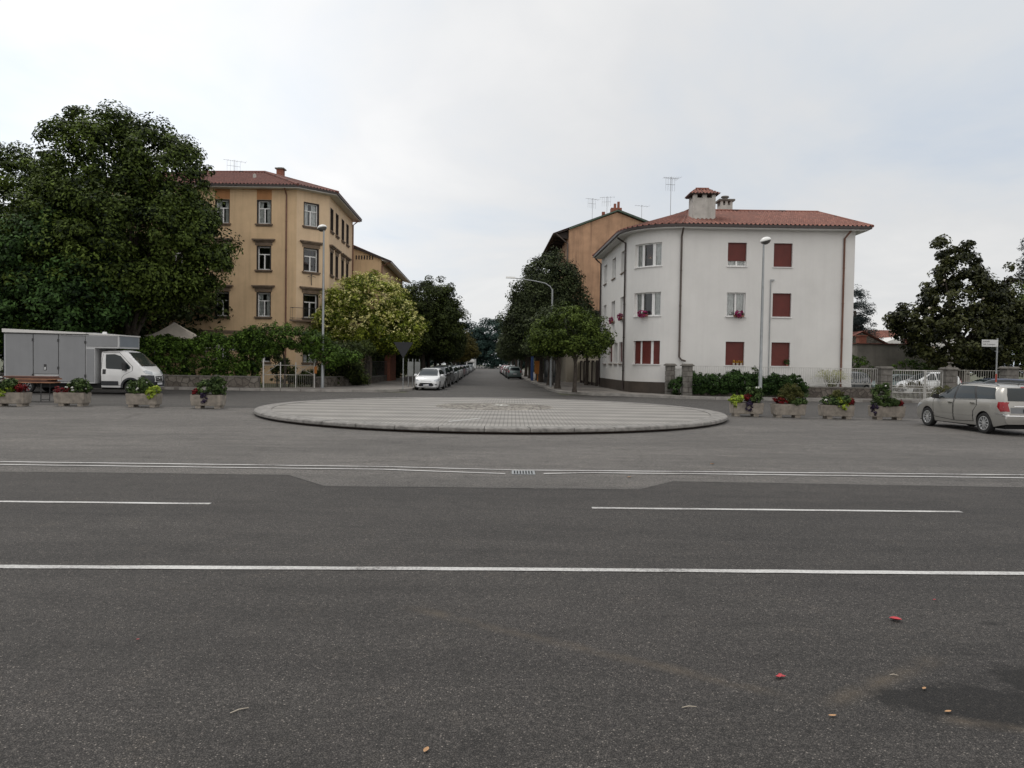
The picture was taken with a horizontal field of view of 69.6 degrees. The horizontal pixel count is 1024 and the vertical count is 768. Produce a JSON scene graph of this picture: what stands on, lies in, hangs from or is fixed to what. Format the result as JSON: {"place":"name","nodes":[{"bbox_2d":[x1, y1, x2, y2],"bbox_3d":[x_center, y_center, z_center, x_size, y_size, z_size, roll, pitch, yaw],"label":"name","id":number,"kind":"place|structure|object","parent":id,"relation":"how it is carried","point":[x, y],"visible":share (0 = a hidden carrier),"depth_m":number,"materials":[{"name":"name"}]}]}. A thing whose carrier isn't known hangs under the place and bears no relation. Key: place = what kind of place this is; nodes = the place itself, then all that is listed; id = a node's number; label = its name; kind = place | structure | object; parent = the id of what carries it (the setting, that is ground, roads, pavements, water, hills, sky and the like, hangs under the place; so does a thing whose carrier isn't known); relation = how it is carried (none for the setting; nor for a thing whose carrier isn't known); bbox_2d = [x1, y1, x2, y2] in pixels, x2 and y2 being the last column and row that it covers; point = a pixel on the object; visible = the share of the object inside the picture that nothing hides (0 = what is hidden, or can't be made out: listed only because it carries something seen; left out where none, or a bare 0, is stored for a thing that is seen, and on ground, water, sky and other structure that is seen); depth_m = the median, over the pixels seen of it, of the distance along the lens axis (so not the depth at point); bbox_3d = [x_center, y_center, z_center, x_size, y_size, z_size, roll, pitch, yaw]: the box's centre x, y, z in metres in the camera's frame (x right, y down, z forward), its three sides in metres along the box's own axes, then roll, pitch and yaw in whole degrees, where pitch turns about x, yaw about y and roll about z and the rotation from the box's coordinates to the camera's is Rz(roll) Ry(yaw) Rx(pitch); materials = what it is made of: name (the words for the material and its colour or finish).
{"place":"outdoors","nodes":[
{"label":"outdoors","id":0,"kind":"place"},
{"bbox_2d":[0,272,51,352],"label":"deodar tree","id":1,"kind":"object","parent":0,"point":[36,325],"visible":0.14,"depth_m":42.30,"materials":[{"name":"green plant"}]},
{"bbox_2d":[96,159,361,383],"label":"tan building","id":2,"kind":"structure","parent":0,"point":[276,220],"depth_m":56.89,"materials":[{"name":"beige paint"}]},
{"bbox_2d":[212,284,232,318],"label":"window","id":3,"kind":"structure","parent":2,"relation":"in","point":[226,290],"depth_m":56.84,"materials":[{"name":"brown glass"}]},
{"bbox_2d":[215,199,230,225],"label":"window","id":4,"kind":"structure","parent":2,"relation":"in","point":[225,209],"depth_m":56.97,"materials":[{"name":"white glass"}]},
{"bbox_2d":[251,285,274,318],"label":"window","id":5,"kind":"structure","parent":2,"relation":"in","point":[263,299],"depth_m":57.03,"materials":[{"name":"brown glass"}]},
{"bbox_2d":[251,238,274,271],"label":"window","id":6,"kind":"structure","parent":2,"relation":"in","point":[266,254],"depth_m":56.77,"materials":[{"name":"brown glass"}]},
{"bbox_2d":[255,200,272,225],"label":"window","id":7,"kind":"structure","parent":2,"relation":"in","point":[264,210],"depth_m":56.85,"materials":[{"name":"white glass"}]},
{"bbox_2d":[299,286,321,319],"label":"window","id":8,"kind":"structure","parent":2,"relation":"in","point":[305,290],"depth_m":57.90,"materials":[{"name":"brown glass"}]},
{"bbox_2d":[302,202,318,229],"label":"window","id":9,"kind":"structure","parent":2,"relation":"in","point":[311,218],"depth_m":57.85,"materials":[{"name":"white glass"}]},
{"bbox_2d":[300,240,322,274],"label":"window","id":10,"kind":"structure","parent":2,"relation":"in","point":[306,253],"depth_m":57.90,"materials":[{"name":"brown glass"}]},
{"bbox_2d":[310,244,336,278],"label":"window","id":11,"kind":"structure","parent":2,"relation":"in","point":[312,260],"depth_m":59.73,"materials":[{"name":"brown glass"}]},
{"bbox_2d":[160,375,419,391],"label":"pavement","id":12,"kind":"structure","parent":0,"point":[397,383],"depth_m":49.99,"materials":[{"name":"concrete"}]},
{"bbox_2d":[163,374,259,387],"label":"garden wall","id":13,"kind":"structure","parent":12,"relation":"on","point":[232,381],"depth_m":45.28,"materials":[{"name":"stone"}]},
{"bbox_2d":[262,359,316,387],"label":"garden gate","id":14,"kind":"structure","parent":12,"relation":"on","point":[315,369],"depth_m":46.49,"materials":[{"name":"grey metal"}]},
{"bbox_2d":[232,320,363,387],"bbox_3d":[-13.522,-1.840,46.604,8.403,4.441,2.605,1,2,0],"label":"pergola wisteria","id":15,"kind":"object","parent":12,"relation":"on","point":[304,344],"visible":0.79,"depth_m":46.09,"materials":[{"name":"green plant"}]},
{"bbox_2d":[317,224,326,387],"bbox_3d":[-12.054,-4.875,46.533,0.597,10.345,0.617,1,2,0],"label":"street lamp","id":16,"kind":"object","parent":12,"relation":"on","point":[322,228],"visible":0.88,"depth_m":46.41,"materials":[{"name":"metal"}]},
{"bbox_2d":[315,376,355,386],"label":"corner wall","id":17,"kind":"structure","parent":12,"relation":"on","point":[330,381],"depth_m":49.54,"materials":[{"name":"stone"}]},
{"bbox_2d":[324,339,377,385],"bbox_3d":[-11.386,-1.446,52.233,2.956,3.573,8.094,1,2,0],"label":"laurel hedge","id":18,"kind":"object","parent":12,"relation":"on","point":[352,373],"visible":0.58,"depth_m":50.92,"materials":[{"name":"green plant"}]},
{"bbox_2d":[308,269,431,382],"bbox_3d":[-11.490,-4.592,58.064,9.178,9.107,7.482,0,2,-24],"label":"flowering tree","id":19,"kind":"object","parent":12,"relation":"on","point":[386,323],"visible":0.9,"depth_m":56.23,"materials":[{"name":"green plant"}]},
{"bbox_2d":[378,353,395,380],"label":"red gateway","id":20,"kind":"object","parent":12,"relation":"on","point":[391,369],"visible":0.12,"depth_m":66.16,"materials":[{"name":"brown metal"}]},
{"bbox_2d":[394,342,412,388],"bbox_3d":[-6.931,-1.180,46.879,1.240,3.000,0.080,1,2,-6],"label":"yield sign","id":21,"kind":"object","parent":12,"relation":"on","point":[403,348],"visible":1,"depth_m":46.82,"materials":[{"name":"metal"}]},
{"bbox_2d":[375,275,471,370],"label":"hornbeam tree","id":22,"kind":"object","parent":12,"relation":"on","point":[442,311],"visible":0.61,"depth_m":65.34,"materials":[{"name":"green plant"}]},
{"bbox_2d":[407,299,464,367],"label":"hornbeam tree","id":23,"kind":"object","parent":12,"relation":"on","point":[427,359],"visible":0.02,"depth_m":75.60,"materials":[{"name":"green plant"}]},
{"bbox_2d":[425,316,468,365],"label":"hornbeam tree","id":24,"kind":"object","parent":12,"relation":"on","point":[447,358],"visible":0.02,"depth_m":85.13,"materials":[{"name":"green plant"}]},
{"bbox_2d":[448,329,479,364],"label":"ash tree","id":25,"kind":"object","parent":12,"relation":"on","point":[472,350],"visible":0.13,"depth_m":126.92,"materials":[{"name":"green plant"}]},
{"bbox_2d":[15,387,919,418],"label":"cross street","id":26,"kind":"structure","parent":0,"point":[178,398],"depth_m":37.75,"materials":[{"name":"grey asphalt"}]},
{"bbox_2d":[2,376,61,401],"bbox_3d":[-20.035,0.194,30.725,2.180,1.052,0.760,1,2,-3],"label":"folding table","id":27,"kind":"object","parent":26,"relation":"on","point":[37,379],"visible":0.72,"depth_m":30.38,"materials":[{"name":"wood"}]},
{"bbox_2d":[0,200,134,387],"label":"maple tree","id":28,"kind":"object","parent":26,"relation":"on","point":[68,313],"visible":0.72,"depth_m":41.71,"materials":[{"name":"green plant"}]},
{"bbox_2d":[2,328,163,392],"bbox_3d":[-21.918,-1.143,38.118,7.355,3.238,2.420,1,2,-1],"label":"box van","id":29,"kind":"object","parent":26,"relation":"on","point":[98,360],"visible":0.76,"depth_m":37.04,"materials":[{"name":"white paint"}]},
{"bbox_2d":[945,378,1023,390],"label":"parked car","id":30,"kind":"object","parent":26,"relation":"on","point":[999,380],"visible":0.11,"depth_m":39.08,"materials":[{"name":"blue paint"}]},
{"bbox_2d":[982,338,997,382],"bbox_3d":[23.404,-0.500,36.130,0.898,3.500,0.094,1,2,-7],"label":"street name sign","id":31,"kind":"object","parent":26,"relation":"on","point":[989,343],"visible":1,"depth_m":36.07,"materials":[{"name":"metal"}]},
{"bbox_2d":[997,366,1021,378],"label":"gate pillar","id":32,"kind":"structure","parent":26,"relation":"on","point":[1009,372],"depth_m":42.26,"materials":[{"name":"stone"}]},
{"bbox_2d":[405,366,559,394],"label":"side street","id":33,"kind":"structure","parent":0,"point":[480,380],"depth_m":58.61,"materials":[{"name":"grey asphalt"}]},
{"bbox_2d":[414,368,444,389],"bbox_3d":[-5.615,-0.365,50.622,2.000,1.486,3.972,1,2,2],"label":"parked car","id":34,"kind":"object","parent":33,"relation":"on","point":[429,377],"visible":1,"depth_m":49.21,"materials":[{"name":"white paint"}]},
{"bbox_2d":[506,367,521,378],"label":"parked car","id":35,"kind":"object","parent":33,"relation":"on","point":[514,372],"visible":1,"depth_m":87.64,"materials":[{"name":"teal paint"}]},
{"bbox_2d":[0,472,1023,767],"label":"road","id":36,"kind":"structure","parent":0,"point":[314,668],"depth_m":5.29,"materials":[{"name":"grey asphalt"}]},
{"bbox_2d":[6,471,988,488],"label":"road seam","id":37,"kind":"object","parent":36,"relation":"on","point":[492,487],"visible":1,"depth_m":12.03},
{"bbox_2d":[0,461,1023,574],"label":"road markings","id":38,"kind":"object","parent":36,"relation":"on","point":[514,569],"visible":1,"depth_m":6.85,"materials":[{"name":"paint"}]},
{"bbox_2d":[0,392,1023,488],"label":"square asphalt","id":39,"kind":"structure","parent":0,"point":[121,438],"depth_m":15.95,"materials":[{"name":"grey asphalt"}]},
{"bbox_2d":[0,376,31,406],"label":"flower planter","id":40,"kind":"object","parent":39,"relation":"on","point":[19,397],"visible":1,"depth_m":27.41,"materials":[{"name":"concrete"}]},
{"bbox_2d":[53,377,92,405],"bbox_3d":[-16.780,0.290,28.197,1.450,1.105,0.750,1,2,0],"label":"flower planter","id":41,"kind":"object","parent":39,"relation":"on","point":[81,397],"visible":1,"depth_m":28.01,"materials":[{"name":"concrete"}]},
{"bbox_2d":[125,376,162,407],"bbox_3d":[-14.126,0.293,28.234,1.432,1.180,0.823,1,2,0],"label":"flower planter","id":42,"kind":"object","parent":39,"relation":"on","point":[150,396],"visible":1,"depth_m":28.00,"materials":[{"name":"concrete"}]},
{"bbox_2d":[190,376,226,408],"bbox_3d":[-11.558,0.291,28.082,1.308,1.274,0.865,1,2,0],"label":"flower planter","id":43,"kind":"object","parent":39,"relation":"on","point":[216,398],"visible":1,"depth_m":27.90,"materials":[{"name":"concrete"}]},
{"bbox_2d":[254,397,727,433],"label":"traffic island","id":44,"kind":"structure","parent":39,"relation":"on","point":[482,415],"depth_m":24.30,"materials":[{"name":"stone"}]},
{"bbox_2d":[728,386,763,416],"bbox_3d":[9.021,0.649,28.363,1.374,1.189,0.844,1,2,0],"label":"flower planter","id":45,"kind":"object","parent":39,"relation":"on","point":[751,406],"visible":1,"depth_m":28.15,"materials":[{"name":"concrete"}]},
{"bbox_2d":[770,383,807,417],"bbox_3d":[10.592,0.613,28.055,1.344,1.326,0.819,1,2,0],"label":"flower planter","id":46,"kind":"object","parent":39,"relation":"on","point":[793,406],"visible":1,"depth_m":27.85,"materials":[{"name":"concrete"}]},
{"bbox_2d":[818,389,854,418],"bbox_3d":[12.273,0.755,27.766,1.371,1.112,0.828,1,2,0],"label":"flower planter","id":47,"kind":"object","parent":39,"relation":"on","point":[839,404],"visible":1,"depth_m":27.55,"materials":[{"name":"concrete"}]},
{"bbox_2d":[868,382,905,419],"bbox_3d":[14.077,0.638,27.773,1.357,1.403,0.870,1,2,0],"label":"flower planter","id":48,"kind":"object","parent":39,"relation":"on","point":[879,407],"visible":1,"depth_m":27.55,"materials":[{"name":"concrete"}]},
{"bbox_2d":[917,382,1023,433],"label":"estate car","id":49,"kind":"object","parent":39,"relation":"on","point":[986,408],"visible":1,"depth_m":22.55,"materials":[{"name":"silver paint"}]},
{"bbox_2d":[0,359,1023,395],"bbox_3d":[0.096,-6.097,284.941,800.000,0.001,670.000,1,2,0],"label":"ground","id":50,"kind":"structure","parent":0,"point":[974,377],"depth_m":177.87,"materials":[{"name":"grey asphalt"}]},
{"bbox_2d":[0,99,244,349],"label":"linden tree","id":51,"kind":"object","parent":50,"relation":"on","point":[155,277],"visible":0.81,"depth_m":43.70,"materials":[{"name":"green plant"}]},
{"bbox_2d":[114,325,264,386],"bbox_3d":[-20.140,-1.740,46.110,9.505,4.061,2.615,1,2,0],"label":"wisteria hedge","id":52,"kind":"object","parent":50,"relation":"on","point":[174,345],"visible":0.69,"depth_m":45.59,"materials":[{"name":"green plant"}]},
{"bbox_2d":[260,383,312,387],"bbox_3d":[-51.084,-0.650,60.278,77.825,0.001,29.500,1,2,0],"label":"garden","id":53,"kind":"object","parent":50,"relation":"on","point":[269,385],"depth_m":52.53,"materials":[{"name":"green plant"}]},
{"bbox_2d":[0,140,82,369],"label":"linden tree","id":54,"kind":"object","parent":53,"relation":"on","point":[26,165],"visible":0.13,"depth_m":49.32,"materials":[{"name":"green plant"}]},
{"bbox_2d":[95,232,232,358],"bbox_3d":[-30.858,-6.740,57.289,18.850,13.077,8.489,1,2,0],"label":"elm tree","id":55,"kind":"object","parent":53,"relation":"on","point":[156,324],"visible":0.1,"depth_m":55.38,"materials":[{"name":"green plant"}]},
{"bbox_2d":[143,322,212,373],"bbox_3d":[-21.990,-2.087,48.668,3.800,3.980,2.600,1,2,-11],"label":"garden tent","id":56,"kind":"object","parent":53,"relation":"on","point":[175,329],"visible":0.52,"depth_m":47.97,"materials":[{"name":"fabric"}]},
{"bbox_2d":[266,347,340,386],"bbox_3d":[-14.127,-1.232,50.200,5.112,3.026,2.030,1,2,0],"label":"garden bush","id":57,"kind":"object","parent":53,"relation":"on","point":[307,378],"visible":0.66,"depth_m":49.90,"materials":[{"name":"green plant"}]},
{"bbox_2d":[164,386,414,391],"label":"pavement kerb","id":58,"kind":"structure","parent":50,"relation":"on","point":[309,390],"depth_m":44.31,"materials":[{"name":"concrete"}]},
{"bbox_2d":[353,245,409,376],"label":"tan wing building","id":59,"kind":"structure","parent":50,"relation":"on","point":[365,261],"depth_m":69.73,"materials":[{"name":"beige paint"}]},
{"bbox_2d":[360,351,425,377],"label":"fence","id":60,"kind":"object","parent":50,"relation":"on","point":[399,363],"visible":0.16,"depth_m":78.20,"materials":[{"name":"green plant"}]},
{"bbox_2d":[467,318,514,368],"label":"park tree","id":61,"kind":"object","parent":50,"relation":"on","point":[484,342],"visible":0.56,"depth_m":246.85,"materials":[{"name":"green plant"}]},
{"bbox_2d":[522,301,616,391],"bbox_3d":[3.671,-2.327,45.980,6.072,5.676,4.399,1,2,0],"label":"young linden tree","id":62,"kind":"object","parent":50,"relation":"on","point":[590,337],"visible":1,"depth_m":44.99,"materials":[{"name":"green plant"}]},
{"bbox_2d":[541,196,650,381],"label":"orange building","id":63,"kind":"structure","parent":50,"relation":"on","point":[581,243],"depth_m":71.68,"materials":[{"name":"clear paint"}]},
{"bbox_2d":[853,284,885,339],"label":"blue cedar tree","id":64,"kind":"object","parent":50,"relation":"on","point":[860,320],"visible":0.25,"depth_m":83.02,"materials":[{"name":"green plant"}]},
{"bbox_2d":[0,0,1023,372],"label":"sky","id":65,"kind":"structure","parent":0,"point":[462,136],"materials":[{"name":"white"}]},
{"bbox_2d":[497,366,922,402],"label":"pavement","id":66,"kind":"structure","parent":0,"point":[568,386],"depth_m":50.37,"materials":[{"name":"concrete"}]},
{"bbox_2d":[495,333,527,376],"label":"evergreen oak tree","id":67,"kind":"object","parent":66,"relation":"on","point":[512,353],"visible":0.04,"depth_m":97.78,"materials":[{"name":"green plant"}]},
{"bbox_2d":[506,276,552,386],"bbox_3d":[1.292,-3.962,55.910,3.660,8.310,0.240,1,2,0],"label":"arm lamp","id":68,"kind":"object","parent":66,"relation":"on","point":[550,381],"visible":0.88,"depth_m":55.80,"materials":[{"name":"metal"}]},
{"bbox_2d":[515,268,562,381],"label":"evergreen oak tree","id":69,"kind":"object","parent":66,"relation":"on","point":[540,379],"visible":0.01,"depth_m":69.30,"materials":[{"name":"green plant"}]},
{"bbox_2d":[494,245,596,384],"bbox_3d":[2.770,-5.635,60.747,8.538,11.429,6.968,1,2,0],"label":"evergreen oak tree","id":70,"kind":"object","parent":66,"relation":"on","point":[520,310],"visible":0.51,"depth_m":59.40,"materials":[{"name":"green plant"}]},
{"bbox_2d":[516,302,576,388],"bbox_3d":[3.104,-2.737,52.492,5.340,6.112,4.584,0,2,-20],"label":"evergreen oak tree","id":71,"kind":"object","parent":66,"relation":"on","point":[526,348],"visible":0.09,"depth_m":52.33,"materials":[{"name":"green plant"}]},
{"bbox_2d":[578,360,598,385],"bbox_3d":[6.600,-1.205,71.291,0.980,2.100,22.400,1,2,0],"label":"slatted fence","id":72,"kind":"object","parent":66,"relation":"on","point":[592,372],"visible":0.52,"depth_m":63.89,"materials":[{"name":"wood"}]},
{"bbox_2d":[664,363,676,393],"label":"gate pillar","id":73,"kind":"structure","parent":66,"relation":"on","point":[669,371],"depth_m":45.05,"materials":[{"name":"stone"}]},
{"bbox_2d":[667,375,682,394],"bbox_3d":[9.920,0.130,44.441,0.953,1.355,1.478,0,2,-25],"label":"pillar ivy","id":74,"kind":"object","parent":73,"relation":"attached to","point":[678,380],"visible":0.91,"depth_m":44.25,"materials":[{"name":"green plant"}]},
{"bbox_2d":[498,368,920,402],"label":"pavement kerb","id":75,"kind":"structure","parent":66,"relation":"on","point":[661,396],"depth_m":43.68,"materials":[{"name":"concrete"}]},
{"bbox_2d":[758,237,770,387],"bbox_3d":[14.312,-3.754,41.875,0.595,9.195,0.619,1,2,0],"label":"street lamp","id":76,"kind":"object","parent":66,"relation":"on","point":[764,241],"visible":0.87,"depth_m":41.79,"materials":[{"name":"metal"}]},
{"bbox_2d":[852,331,886,342],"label":"gabled house","id":77,"kind":"structure","parent":0,"point":[870,338],"depth_m":75.89,"materials":[{"name":"tile"}]},
{"bbox_2d":[881,337,969,383],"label":"vaulted shed","id":78,"kind":"structure","parent":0,"point":[890,340],"depth_m":89.94,"materials":[{"name":"white"}]},
{"label":"front garden","id":79,"kind":"structure","parent":0,"visible":0},
{"bbox_2d":[680,364,694,395],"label":"gate pillar","id":80,"kind":"structure","parent":79,"relation":"on","point":[687,377],"depth_m":43.60,"materials":[{"name":"stone"}]},
{"bbox_2d":[592,177,873,394],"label":"white house","id":81,"kind":"structure","parent":79,"relation":"on","point":[691,285],"depth_m":45.93,"materials":[{"name":"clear paint"}]},
{"bbox_2d":[632,341,659,364],"bbox_3d":[8.550,-1.987,46.872,2.115,1.520,0.470,2,2,43],"label":"window","id":82,"kind":"structure","parent":81,"relation":"in","point":[649,351],"depth_m":46.79,"materials":[{"name":"red wood"}]},
{"bbox_2d":[633,243,661,268],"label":"window","id":83,"kind":"structure","parent":81,"relation":"in","point":[657,247],"depth_m":46.50,"materials":[{"name":"white glass"}]},
{"bbox_2d":[635,292,660,316],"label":"window","id":84,"kind":"structure","parent":81,"relation":"in","point":[656,296],"depth_m":46.58,"materials":[{"name":"white glass"}]},
{"bbox_2d":[724,342,743,365],"bbox_3d":[13.917,-1.879,46.039,1.275,1.520,0.320,1,2,0],"label":"window","id":85,"kind":"structure","parent":81,"relation":"in","point":[734,350],"depth_m":46.10,"materials":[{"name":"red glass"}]},
{"bbox_2d":[726,293,745,317],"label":"window","id":86,"kind":"structure","parent":81,"relation":"in","point":[735,301],"depth_m":46.18,"materials":[{"name":"white glass"}]},
{"bbox_2d":[727,243,747,266],"bbox_3d":[14.014,-8.037,45.911,1.275,1.520,0.410,1,2,0],"label":"window","id":87,"kind":"structure","parent":81,"relation":"in","point":[736,251],"depth_m":45.93,"materials":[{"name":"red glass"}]},
{"bbox_2d":[770,342,790,366],"bbox_3d":[16.771,-1.834,46.014,1.263,1.520,0.270,1,2,0],"label":"window","id":88,"kind":"structure","parent":81,"relation":"in","point":[779,351],"depth_m":46.10,"materials":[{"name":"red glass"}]},
{"bbox_2d":[771,293,791,317],"bbox_3d":[16.819,-4.883,45.953,1.263,1.540,0.320,1,2,0],"label":"window","id":89,"kind":"structure","parent":81,"relation":"in","point":[781,302],"depth_m":46.01,"materials":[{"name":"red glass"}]},
{"bbox_2d":[773,244,792,267],"bbox_3d":[16.868,-7.990,45.841,1.263,1.520,0.270,1,2,0],"label":"window","id":90,"kind":"structure","parent":81,"relation":"in","point":[782,252],"depth_m":45.92,"materials":[{"name":"red wood"}]},
{"bbox_2d":[692,368,809,397],"bbox_3d":[14.086,-0.001,43.526,7.109,1.830,1.633,1,2,0],"label":"clipped hedge","id":91,"kind":"object","parent":79,"relation":"on","point":[732,381],"visible":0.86,"depth_m":43.28,"materials":[{"name":"green plant"}]},
{"bbox_2d":[691,386,877,397],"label":"front wall","id":92,"kind":"structure","parent":79,"relation":"on","point":[851,392],"depth_m":43.67,"materials":[{"name":"stone"}]},
{"bbox_2d":[696,366,877,387],"bbox_3d":[16.224,-0.429,43.798,11.031,1.140,0.056,1,2,0],"label":"white railing","id":93,"kind":"object","parent":92,"relation":"on","point":[803,373],"visible":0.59,"depth_m":43.76,"materials":[{"name":"metal"}]},
{"bbox_2d":[815,369,851,386],"bbox_3d":[19.538,0.018,44.882,2.563,1.869,1.618,1,2,0],"label":"feathery shrub","id":94,"kind":"object","parent":79,"relation":"on","point":[834,377],"visible":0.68,"depth_m":44.77,"materials":[{"name":"green plant"}]},
{"bbox_2d":[851,372,871,386],"bbox_3d":[23.913,-0.087,53.011,3.972,1.635,2.000,0,2,-20],"label":"parked car","id":95,"kind":"object","parent":79,"relation":"on","point":[862,379],"visible":0.17,"depth_m":52.52,"materials":[{"name":"grey paint"}]},
{"bbox_2d":[852,355,873,377],"bbox_3d":[26.046,-1.181,58.055,4.835,3.728,2.379,1,2,0],"label":"dark shrub","id":96,"kind":"object","parent":79,"relation":"on","point":[860,362],"visible":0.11,"depth_m":57.64,"materials":[{"name":"green plant"}]},
{"bbox_2d":[874,366,894,398],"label":"gate pillar","id":97,"kind":"structure","parent":79,"relation":"on","point":[885,374],"depth_m":43.42,"materials":[{"name":"stone"}]},
{"bbox_2d":[852,335,950,380],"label":"grey outbuilding","id":98,"kind":"structure","parent":79,"relation":"on","point":[882,354],"depth_m":61.95,"materials":[{"name":"red concrete"},{"name":"grey plaster"}]},
{"bbox_2d":[893,379,933,398],"bbox_3d":[25.099,0.427,46.001,2.539,1.411,1.532,1,2,0],"label":"parked car","id":99,"kind":"object","parent":79,"relation":"on","point":[914,385],"visible":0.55,"depth_m":45.79,"materials":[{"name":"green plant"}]},
{"bbox_2d":[891,358,939,374],"bbox_3d":[32.841,-0.834,59.514,4.566,2.536,2.147,1,2,0],"label":"dark shrub","id":100,"kind":"object","parent":79,"relation":"on","point":[915,365],"visible":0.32,"depth_m":59.46,"materials":[{"name":"green plant"}]},
{"bbox_2d":[894,372,961,396],"bbox_3d":[28.614,0.010,50.608,4.210,1.724,2.000,1,2,-4],"label":"parked car","id":101,"kind":"object","parent":79,"relation":"on","point":[931,379],"visible":0.31,"depth_m":49.90,"materials":[{"name":"white paint"}]},
{"bbox_2d":[938,367,959,391],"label":"gate pillar","id":102,"kind":"structure","parent":79,"relation":"on","point":[950,376],"depth_m":43.42,"materials":[{"name":"stone"}]},
{"bbox_2d":[892,370,943,398],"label":"double gate","id":103,"kind":"structure","parent":102,"relation":"attached to","point":[925,393],"depth_m":43.75,"materials":[{"name":"white metal"}]},
{"bbox_2d":[881,233,1023,384],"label":"magnolia tree","id":104,"kind":"object","parent":79,"relation":"on","point":[984,318],"visible":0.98,"depth_m":55.05,"materials":[{"name":"green plant"}]},
{"bbox_2d":[972,281,1023,374],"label":"robinia tree","id":105,"kind":"object","parent":79,"relation":"on","point":[1016,363],"visible":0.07,"depth_m":61.70,"materials":[{"name":"green plant"}]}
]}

